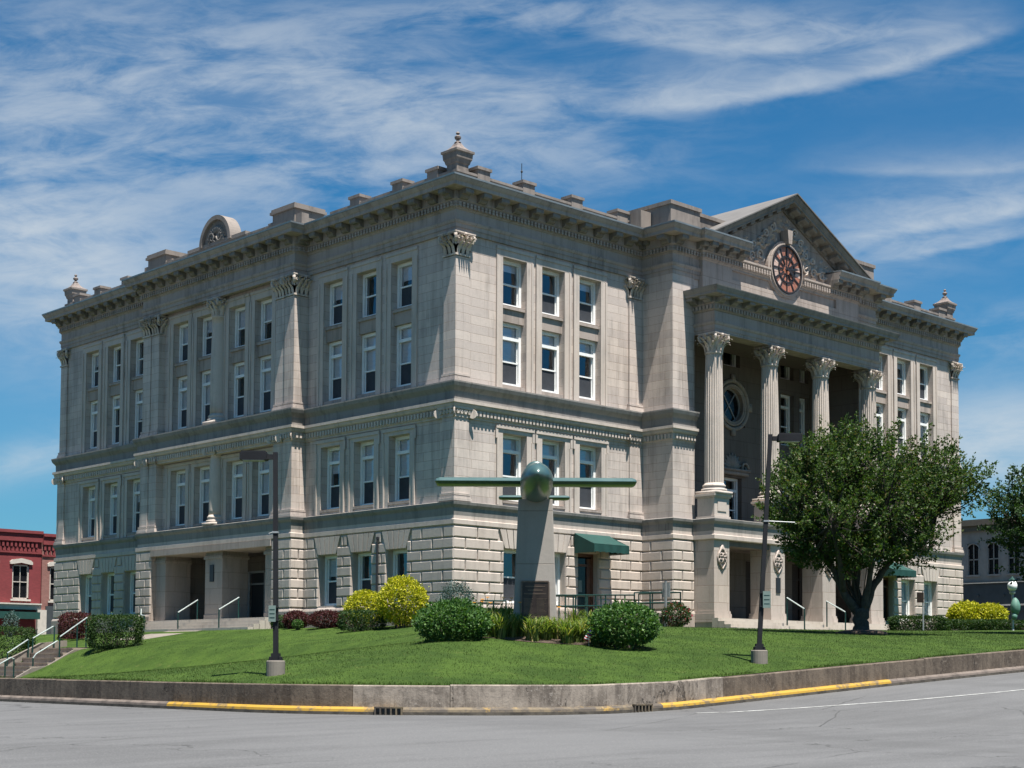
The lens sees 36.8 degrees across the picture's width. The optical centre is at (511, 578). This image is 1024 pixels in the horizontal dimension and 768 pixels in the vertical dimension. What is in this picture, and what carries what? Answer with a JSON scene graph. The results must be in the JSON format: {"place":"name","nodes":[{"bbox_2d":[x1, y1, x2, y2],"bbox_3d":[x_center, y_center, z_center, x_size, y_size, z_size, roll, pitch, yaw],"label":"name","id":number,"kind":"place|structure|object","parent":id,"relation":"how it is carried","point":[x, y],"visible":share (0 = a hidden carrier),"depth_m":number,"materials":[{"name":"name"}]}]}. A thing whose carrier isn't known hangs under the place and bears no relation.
{"place":"outdoors","nodes":[
{"label":"outdoors","id":0,"kind":"place"},
{"bbox_2d":[0,665,1023,767],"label":"road","id":1,"kind":"structure","parent":0,"point":[977,730],"depth_m":24.38,"materials":[{"name":"grey asphalt"}]},
{"bbox_2d":[0,528,55,634],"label":"brick building","id":2,"kind":"structure","parent":1,"relation":"on","point":[27,571],"depth_m":112.16,"materials":[{"name":"red brick"}]},
{"bbox_2d":[10,558,32,600],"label":"window","id":3,"kind":"structure","parent":2,"relation":"in","point":[20,573],"depth_m":111.91,"materials":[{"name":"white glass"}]},
{"bbox_2d":[0,649,1023,706],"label":"retaining wall","id":4,"kind":"structure","parent":1,"relation":"on","point":[591,695],"depth_m":33.89,"materials":[{"name":"concrete"}]},
{"bbox_2d":[0,666,1023,715],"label":"kerb","id":5,"kind":"structure","parent":1,"relation":"on","point":[498,711],"depth_m":33.97,"materials":[{"name":"concrete"}]},
{"bbox_2d":[961,517,1023,628],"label":"grey building","id":6,"kind":"structure","parent":1,"relation":"on","point":[984,581],"depth_m":114.21,"materials":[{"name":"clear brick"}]},
{"bbox_2d":[966,543,980,576],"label":"window","id":7,"kind":"structure","parent":6,"relation":"in","point":[973,549],"depth_m":115.16,"materials":[{"name":"glass"}]},
{"bbox_2d":[986,542,1000,575],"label":"window","id":8,"kind":"structure","parent":6,"relation":"in","point":[993,554],"depth_m":113.98,"materials":[{"name":"glass"}]},
{"bbox_2d":[1006,541,1020,575],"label":"window","id":9,"kind":"structure","parent":6,"relation":"in","point":[1010,559],"depth_m":112.90,"materials":[{"name":"grey glass"}]},
{"bbox_2d":[0,625,1023,685],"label":"lawn","id":10,"kind":"structure","parent":0,"point":[140,665],"depth_m":40.27,"materials":[{"name":"green plant"}]},
{"bbox_2d":[0,624,38,658],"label":"box hedge","id":11,"kind":"object","parent":10,"relation":"on","point":[27,634],"visible":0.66,"depth_m":67.82,"materials":[{"name":"green plant"}]},
{"bbox_2d":[0,641,85,677],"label":"stairs","id":12,"kind":"structure","parent":10,"relation":"on","point":[45,657],"depth_m":65.88,"materials":[{"name":"concrete"}]},
{"bbox_2d":[57,611,91,639],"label":"red hedge","id":13,"kind":"object","parent":10,"relation":"on","point":[64,625],"visible":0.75,"depth_m":72.72,"materials":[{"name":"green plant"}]},
{"bbox_2d":[83,611,146,650],"bbox_3d":[-16.520,2.212,64.116,2.608,1.785,1.626,0,-3,3],"label":"box hedge","id":14,"kind":"object","parent":10,"relation":"on","point":[137,634],"visible":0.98,"depth_m":63.69,"materials":[{"name":"green plant"}]},
{"bbox_2d":[125,617,270,631],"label":"stone steps","id":15,"kind":"structure","parent":10,"relation":"on","point":[212,624],"depth_m":70.28,"materials":[{"name":"beige stone"}]},
{"bbox_2d":[239,450,284,683],"bbox_3d":[-5.567,-0.204,34.387,1.060,5.320,0.420,0,-3,0],"label":"street lamp","id":16,"kind":"object","parent":10,"relation":"on","point":[275,664],"visible":0.92,"depth_m":34.35,"materials":[{"name":"metal"}]},
{"bbox_2d":[282,609,309,628],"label":"barberry bush","id":17,"kind":"object","parent":10,"relation":"on","point":[296,614],"visible":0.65,"depth_m":64.20,"materials":[{"name":"red plant"}]},
{"bbox_2d":[306,609,339,628],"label":"barberry bush","id":18,"kind":"object","parent":10,"relation":"on","point":[312,620],"visible":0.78,"depth_m":62.27,"materials":[{"name":"red plant"}]},
{"bbox_2d":[342,589,380,627],"bbox_3d":[-5.728,1.194,60.422,1.768,1.646,1.848,3,-4,-43],"label":"golden shrub","id":19,"kind":"object","parent":10,"relation":"on","point":[358,597],"visible":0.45,"depth_m":60.05,"materials":[{"name":"yellow plant"}]},
{"bbox_2d":[336,607,388,631],"bbox_3d":[-5.733,1.573,58.954,2.028,1.017,1.077,0,-3,-2],"label":"clipped hedge","id":20,"kind":"object","parent":10,"relation":"on","point":[381,621],"visible":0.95,"depth_m":58.69,"materials":[{"name":"green plant"}]},
{"bbox_2d":[374,574,429,627],"bbox_3d":[-4.193,0.850,58.350,2.167,2.095,1.994,1,-3,-9],"label":"golden shrub","id":21,"kind":"object","parent":10,"relation":"on","point":[396,614],"visible":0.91,"depth_m":57.96,"materials":[{"name":"yellow plant"}]},
{"bbox_2d":[411,595,494,642],"bbox_3d":[-1.517,1.112,39.826,2.250,1.404,2.247,3,-4,-43],"label":"round bush","id":22,"kind":"object","parent":10,"relation":"on","point":[459,627],"visible":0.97,"depth_m":39.29,"materials":[{"name":"green plant"}]},
{"bbox_2d":[433,580,476,621],"bbox_3d":[-2.106,1.079,58.073,1.619,2.234,1.621,3,-4,-43],"label":"blue spruce","id":23,"kind":"object","parent":10,"relation":"on","point":[459,589],"visible":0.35,"depth_m":57.95,"materials":[{"name":"teal plant"}]},
{"bbox_2d":[42,132,977,647],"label":"courthouse","id":24,"kind":"structure","parent":10,"relation":"on","point":[368,368],"depth_m":68.29,"materials":[{"name":"stone"}]},
{"bbox_2d":[85,575,92,612],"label":"window","id":25,"kind":"structure","parent":24,"relation":"in","point":[88,602],"depth_m":82.68,"materials":[{"name":"glass"}]},
{"bbox_2d":[88,487,94,536],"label":"window","id":26,"kind":"structure","parent":24,"relation":"in","point":[91,507],"depth_m":83.01,"materials":[{"name":"white glass"}]},
{"bbox_2d":[90,401,97,448],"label":"window","id":27,"kind":"structure","parent":24,"relation":"in","point":[94,405],"depth_m":83.29,"materials":[{"name":"white glass"}]},
{"bbox_2d":[91,352,98,387],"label":"window","id":28,"kind":"structure","parent":24,"relation":"in","point":[95,357],"depth_m":83.45,"materials":[{"name":"white paint"}]},
{"bbox_2d":[107,573,114,614],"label":"window","id":29,"kind":"structure","parent":24,"relation":"in","point":[110,596],"depth_m":80.98,"materials":[{"name":"glass"}]},
{"bbox_2d":[110,483,116,534],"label":"window","id":30,"kind":"structure","parent":24,"relation":"in","point":[113,492],"depth_m":81.30,"materials":[{"name":"white paint"}]},
{"bbox_2d":[112,395,119,444],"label":"window","id":31,"kind":"structure","parent":24,"relation":"in","point":[116,399],"depth_m":81.58,"materials":[{"name":"white paint"}]},
{"bbox_2d":[113,346,120,381],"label":"window","id":32,"kind":"structure","parent":24,"relation":"in","point":[116,350],"depth_m":81.78,"materials":[{"name":"white paint"}]},
{"bbox_2d":[130,571,136,613],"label":"window","id":33,"kind":"structure","parent":24,"relation":"in","point":[132,574],"depth_m":79.28,"materials":[{"name":"blue glass"}]},
{"bbox_2d":[132,480,139,531],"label":"window","id":34,"kind":"structure","parent":24,"relation":"in","point":[136,483],"depth_m":79.59,"materials":[{"name":"grey glass"}]},
{"bbox_2d":[135,389,142,438],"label":"window","id":35,"kind":"structure","parent":24,"relation":"in","point":[139,394],"depth_m":79.88,"materials":[{"name":"white paint"}]},
{"bbox_2d":[136,339,143,375],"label":"window","id":36,"kind":"structure","parent":24,"relation":"in","point":[139,343],"depth_m":80.08,"materials":[{"name":"white paint"}]},
{"bbox_2d":[176,470,184,525],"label":"window","id":37,"kind":"structure","parent":24,"relation":"in","point":[180,475],"depth_m":75.85,"materials":[{"name":"glass"}]},
{"bbox_2d":[178,376,186,428],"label":"window","id":38,"kind":"structure","parent":24,"relation":"in","point":[182,389],"depth_m":76.13,"materials":[{"name":"white paint"}]},
{"bbox_2d":[179,323,187,361],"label":"window","id":39,"kind":"structure","parent":24,"relation":"in","point":[183,332],"depth_m":76.32,"materials":[{"name":"white paint"}]},
{"bbox_2d":[199,466,209,522],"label":"window","id":40,"kind":"structure","parent":24,"relation":"in","point":[204,471],"depth_m":74.30,"materials":[{"name":"glass"}]},
{"bbox_2d":[201,370,210,424],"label":"window","id":41,"kind":"structure","parent":24,"relation":"in","point":[205,375],"depth_m":74.61,"materials":[{"name":"white glass"}]},
{"bbox_2d":[203,316,211,355],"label":"window","id":42,"kind":"structure","parent":24,"relation":"in","point":[207,322],"depth_m":74.75,"materials":[{"name":"white paint"}]},
{"bbox_2d":[232,461,242,518],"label":"window","id":43,"kind":"structure","parent":24,"relation":"in","point":[237,467],"depth_m":72.26,"materials":[{"name":"glass"}]},
{"bbox_2d":[234,362,243,417],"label":"window","id":44,"kind":"structure","parent":24,"relation":"in","point":[239,367],"depth_m":72.54,"materials":[{"name":"white paint"}]},
{"bbox_2d":[235,307,244,347],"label":"window","id":45,"kind":"structure","parent":24,"relation":"in","point":[240,312],"depth_m":72.75,"materials":[{"name":"white paint"}]},
{"bbox_2d":[247,570,264,617],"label":"door","id":46,"kind":"structure","parent":24,"relation":"in","point":[256,579],"depth_m":76.31,"materials":[{"name":"black glass"}]},
{"bbox_2d":[258,460,268,515],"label":"window","id":47,"kind":"structure","parent":24,"relation":"in","point":[263,467],"depth_m":70.69,"materials":[{"name":"white glass"}]},
{"bbox_2d":[260,355,270,412],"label":"window","id":48,"kind":"structure","parent":24,"relation":"in","point":[265,362],"depth_m":70.98,"materials":[{"name":"white paint"}]},
{"bbox_2d":[261,299,271,340],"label":"window","id":49,"kind":"structure","parent":24,"relation":"in","point":[266,306],"depth_m":71.19,"materials":[{"name":"white paint"}]},
{"bbox_2d":[325,555,337,605],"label":"window","id":50,"kind":"structure","parent":24,"relation":"in","point":[330,561],"depth_m":67.14,"materials":[{"name":"white paint"}]},
{"bbox_2d":[327,447,339,508],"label":"window","id":51,"kind":"structure","parent":24,"relation":"in","point":[333,454],"depth_m":67.47,"materials":[{"name":"glass"}]},
{"bbox_2d":[329,341,341,400],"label":"window","id":52,"kind":"structure","parent":24,"relation":"in","point":[335,349],"depth_m":67.75,"materials":[{"name":"white paint"}]},
{"bbox_2d":[330,281,342,325],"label":"window","id":53,"kind":"structure","parent":24,"relation":"in","point":[335,289],"depth_m":67.91,"materials":[{"name":"white paint"}]},
{"bbox_2d":[358,552,371,602],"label":"window","id":54,"kind":"structure","parent":24,"relation":"in","point":[362,584],"depth_m":65.49,"materials":[{"name":"white paint"}]},
{"bbox_2d":[360,441,373,505],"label":"window","id":55,"kind":"structure","parent":24,"relation":"in","point":[367,448],"depth_m":65.74,"materials":[{"name":"white paint"}]},
{"bbox_2d":[362,332,375,393],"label":"window","id":56,"kind":"structure","parent":24,"relation":"in","point":[368,340],"depth_m":66.03,"materials":[{"name":"white paint"}]},
{"bbox_2d":[362,272,375,317],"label":"window","id":57,"kind":"structure","parent":24,"relation":"in","point":[366,278],"depth_m":66.26,"materials":[{"name":"white paint"}]},
{"bbox_2d":[393,550,407,602],"bbox_3d":[-4.405,-0.098,63.443,0.270,2.190,1.320,3,-4,-43],"label":"window","id":58,"kind":"structure","parent":24,"relation":"in","point":[396,554],"depth_m":63.81,"materials":[{"name":"white paint"}]},
{"bbox_2d":[395,435,409,501],"bbox_3d":[-4.327,-4.553,63.747,0.270,2.740,1.360,3,-4,-43],"label":"window","id":59,"kind":"structure","parent":24,"relation":"in","point":[402,444],"depth_m":64.05,"materials":[{"name":"white paint"}]},
{"bbox_2d":[396,324,410,386],"bbox_3d":[-4.281,-9.279,64.037,0.270,2.610,1.360,3,-4,-43],"label":"window","id":60,"kind":"structure","parent":24,"relation":"in","point":[403,378],"depth_m":64.31,"materials":[{"name":"white paint"}]},
{"bbox_2d":[397,261,411,308],"bbox_3d":[-4.266,-12.234,64.205,0.270,1.930,1.360,3,-4,-43],"label":"window","id":61,"kind":"structure","parent":24,"relation":"in","point":[404,293],"depth_m":64.50,"materials":[{"name":"white paint"}]},
{"bbox_2d":[503,550,515,602],"bbox_3d":[-0.159,-0.090,63.213,1.320,2.190,0.270,3,-4,-43],"label":"window","id":62,"kind":"structure","parent":24,"relation":"in","point":[508,584],"depth_m":63.21,"materials":[{"name":"white paint"}]},
{"bbox_2d":[503,435,520,500],"bbox_3d":[-0.202,-4.544,63.535,1.360,2.740,0.270,3,-4,-43],"label":"window","id":63,"kind":"structure","parent":24,"relation":"in","point":[511,444],"depth_m":63.83,"materials":[{"name":"white paint"}]},
{"bbox_2d":[503,323,520,386],"bbox_3d":[-0.198,-9.270,63.825,1.360,2.610,0.270,3,-4,-43],"label":"window","id":64,"kind":"structure","parent":24,"relation":"in","point":[511,333],"depth_m":64.06,"materials":[{"name":"white paint"}]},
{"bbox_2d":[503,260,520,307],"bbox_3d":[-0.183,-12.225,63.993,1.360,1.930,0.270,3,-4,-43],"label":"window","id":65,"kind":"structure","parent":24,"relation":"in","point":[509,267],"depth_m":64.31,"materials":[{"name":"white paint"}]},
{"bbox_2d":[542,440,558,505],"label":"window","id":66,"kind":"structure","parent":24,"relation":"in","point":[550,450],"depth_m":65.41,"materials":[{"name":"white paint"}]},
{"bbox_2d":[542,331,558,393],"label":"window","id":67,"kind":"structure","parent":24,"relation":"in","point":[550,341],"depth_m":65.63,"materials":[{"name":"white paint"}]},
{"bbox_2d":[542,270,558,316],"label":"window","id":68,"kind":"structure","parent":24,"relation":"in","point":[550,303],"depth_m":65.77,"materials":[{"name":"white paint"}]},
{"bbox_2d":[554,553,559,604],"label":"window","id":69,"kind":"structure","parent":24,"relation":"in","point":[557,556],"depth_m":65.10,"materials":[{"name":"white paint"}]},
{"bbox_2d":[578,553,592,615],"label":"side door","id":70,"kind":"structure","parent":24,"relation":"in","point":[585,566],"depth_m":66.24,"materials":[{"name":"brown wood"}]},
{"bbox_2d":[579,339,594,399],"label":"window","id":71,"kind":"structure","parent":24,"relation":"in","point":[586,348],"depth_m":67.17,"materials":[{"name":"white paint"}]},
{"bbox_2d":[579,279,594,324],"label":"window","id":72,"kind":"structure","parent":24,"relation":"in","point":[586,311],"depth_m":67.33,"materials":[{"name":"white paint"}]},
{"bbox_2d":[580,446,595,509],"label":"window","id":73,"kind":"structure","parent":24,"relation":"in","point":[587,454],"depth_m":66.88,"materials":[{"name":"white glass"}]},
{"bbox_2d":[724,477,737,519],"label":"window","id":74,"kind":"structure","parent":24,"relation":"in","point":[734,510],"depth_m":75.56,"materials":[{"name":"white paint"}]},
{"bbox_2d":[723,374,751,435],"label":"round window","id":75,"kind":"structure","parent":24,"relation":"in","point":[737,408],"depth_m":75.45,"materials":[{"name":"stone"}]},
{"bbox_2d":[746,561,750,618],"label":"door","id":76,"kind":"structure","parent":24,"relation":"in","point":[748,598],"depth_m":73.36,"materials":[{"name":"brown wood"}]},
{"bbox_2d":[781,394,789,445],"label":"window","id":77,"kind":"structure","parent":24,"relation":"in","point":[786,407],"depth_m":78.78,"materials":[{"name":"grey glass"}]},
{"bbox_2d":[792,564,801,620],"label":"door","id":78,"kind":"structure","parent":24,"relation":"in","point":[796,572],"depth_m":76.02,"materials":[{"name":"brown wood"}]},
{"bbox_2d":[800,398,804,447],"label":"window","id":79,"kind":"structure","parent":24,"relation":"in","point":[802,401],"depth_m":79.65,"materials":[{"name":"glass"}]},
{"bbox_2d":[883,577,888,620],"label":"side door","id":80,"kind":"structure","parent":24,"relation":"in","point":[885,583],"depth_m":82.14,"materials":[{"name":"brown wood"}]},
{"bbox_2d":[897,360,905,395],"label":"window","id":81,"kind":"structure","parent":24,"relation":"in","point":[900,364],"depth_m":84.44,"materials":[{"name":"white paint"}]},
{"bbox_2d":[898,408,905,454],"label":"window","id":82,"kind":"structure","parent":24,"relation":"in","point":[902,411],"depth_m":84.27,"materials":[{"name":"white paint"}]},
{"bbox_2d":[901,580,908,618],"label":"window","id":83,"kind":"structure","parent":24,"relation":"in","point":[904,583],"depth_m":83.66,"materials":[{"name":"glass"}]},
{"bbox_2d":[920,366,927,400],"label":"window","id":84,"kind":"structure","parent":24,"relation":"in","point":[924,385],"depth_m":85.98,"materials":[{"name":"white paint"}]},
{"bbox_2d":[923,582,931,621],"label":"window","id":85,"kind":"structure","parent":24,"relation":"in","point":[927,585],"depth_m":85.20,"materials":[{"name":"clear glass"}]},
{"bbox_2d":[513,499,556,622],"bbox_3d":[0.628,-0.091,42.222,1.360,4.120,1.300,0,-3,0],"label":"stone pedestal","id":86,"kind":"object","parent":10,"relation":"on","point":[535,590],"visible":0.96,"depth_m":41.75,"materials":[{"name":"stone"}]},
{"bbox_2d":[435,461,636,501],"bbox_3d":[0.730,-2.743,43.016,5.324,1.435,5.934,3,-4,-41],"label":"flying bomb","id":87,"kind":"object","parent":86,"relation":"on","point":[536,481],"visible":0.91,"depth_m":42.24,"materials":[{"name":"green metal"}]},
{"bbox_2d":[484,637,589,644],"bbox_3d":[0.582,1.609,41.434,5.192,0.360,2.496,0,-3,3],"label":"flower bed","id":88,"kind":"object","parent":10,"relation":"on","point":[556,641],"visible":0.25,"depth_m":40.55,"materials":[{"name":"brown soil"}]},
{"bbox_2d":[489,597,512,638],"bbox_3d":[-0.308,1.041,40.520,1.007,1.134,1.181,3,-4,-43],"label":"daylily clump","id":89,"kind":"object","parent":88,"relation":"on","point":[499,629],"visible":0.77,"depth_m":40.37,"materials":[{"name":"green plant"}]},
{"bbox_2d":[500,598,522,636],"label":"daylily clump","id":90,"kind":"object","parent":88,"relation":"on","point":[511,629],"visible":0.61,"depth_m":40.81,"materials":[{"name":"green plant"}]},
{"bbox_2d":[521,616,544,641],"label":"daylily clump","id":91,"kind":"object","parent":88,"relation":"on","point":[533,630],"visible":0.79,"depth_m":40.37,"materials":[{"name":"green plant"}]},
{"bbox_2d":[530,616,561,639],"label":"daylily clump","id":92,"kind":"object","parent":88,"relation":"on","point":[545,633],"visible":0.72,"depth_m":40.80,"materials":[{"name":"green plant"}]},
{"bbox_2d":[552,606,580,643],"bbox_3d":[1.383,1.235,40.471,0.892,1.038,1.015,3,-4,-43],"label":"daylily clump","id":93,"kind":"object","parent":88,"relation":"on","point":[566,637],"visible":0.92,"depth_m":40.35,"materials":[{"name":"green plant"}]},
{"bbox_2d":[569,618,587,642],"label":"daylily clump","id":94,"kind":"object","parent":88,"relation":"on","point":[579,636],"visible":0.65,"depth_m":40.82,"materials":[{"name":"green plant"}]},
{"bbox_2d":[480,592,680,625],"bbox_3d":[2.180,1.383,62.378,10.830,2.040,3.200,3,-4,-43],"label":"railing","id":95,"kind":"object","parent":10,"relation":"on","point":[586,605],"depth_m":61.99,"materials":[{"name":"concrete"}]},
{"bbox_2d":[584,598,663,648],"bbox_3d":[2.943,1.198,40.329,2.160,1.421,2.201,3,-4,-43],"label":"round bush","id":96,"kind":"object","parent":10,"relation":"on","point":[619,633],"visible":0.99,"depth_m":39.80,"materials":[{"name":"green plant"}]},
{"bbox_2d":[661,601,692,626],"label":"rose bush","id":97,"kind":"object","parent":10,"relation":"on","point":[678,621],"visible":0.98,"depth_m":63.46,"materials":[{"name":"green plant"}]},
{"bbox_2d":[751,433,802,672],"bbox_3d":[6.615,-0.619,38.553,1.290,6.080,0.420,0,-3,0],"label":"street lamp","id":98,"kind":"object","parent":10,"relation":"on","point":[759,653],"visible":0.95,"depth_m":38.51,"materials":[{"name":"metal"}]},
{"bbox_2d":[712,618,889,630],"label":"stone steps","id":99,"kind":"structure","parent":10,"relation":"on","point":[743,623],"depth_m":69.12,"materials":[{"name":"beige stone"}]},
{"bbox_2d":[835,630,887,634],"bbox_3d":[11.948,1.831,52.726,1.800,0.200,1.800,3,-4,-43],"label":"mulch ring","id":100,"kind":"object","parent":10,"relation":"on","point":[868,632],"visible":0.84,"depth_m":52.00,"materials":[{"name":"brown soil"}]},
{"bbox_2d":[751,410,1005,629],"bbox_3d":[12.328,-1.886,52.680,6.345,8.094,8.362,8,-8,-66],"label":"crabapple tree","id":101,"kind":"object","parent":10,"relation":"on","point":[880,534],"visible":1,"depth_m":52.21,"materials":[{"name":"green plant"}]},
{"bbox_2d":[884,614,950,630],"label":"clipped hedge","id":102,"kind":"object","parent":10,"relation":"on","point":[941,623],"visible":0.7,"depth_m":70.61,"materials":[{"name":"green plant"}]},
{"bbox_2d":[946,599,986,629],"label":"golden bush","id":103,"kind":"object","parent":10,"relation":"on","point":[962,610],"visible":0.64,"depth_m":75.54,"materials":[{"name":"yellow plant"}]},
{"bbox_2d":[948,618,1023,630],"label":"clipped hedge","id":104,"kind":"object","parent":10,"relation":"on","point":[974,624],"visible":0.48,"depth_m":71.57,"materials":[{"name":"green plant"}]},
{"bbox_2d":[971,602,1009,628],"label":"golden bush","id":105,"kind":"object","parent":10,"relation":"on","point":[993,610],"visible":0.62,"depth_m":75.03,"materials":[{"name":"yellow plant"}]},
{"bbox_2d":[973,463,1023,584],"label":"lawn tree","id":106,"kind":"object","parent":10,"relation":"on","point":[1014,506],"visible":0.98,"depth_m":57.15,"materials":[{"name":"green plant"}]},
{"bbox_2d":[1007,576,1019,629],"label":"globe lamp","id":107,"kind":"object","parent":10,"relation":"on","point":[1014,605],"visible":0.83,"depth_m":65.93,"materials":[{"name":"green metal"}]},
{"bbox_2d":[0,0,1023,533],"label":"sky","id":108,"kind":"structure","parent":0,"point":[126,126],"materials":[{"name":"blue"}]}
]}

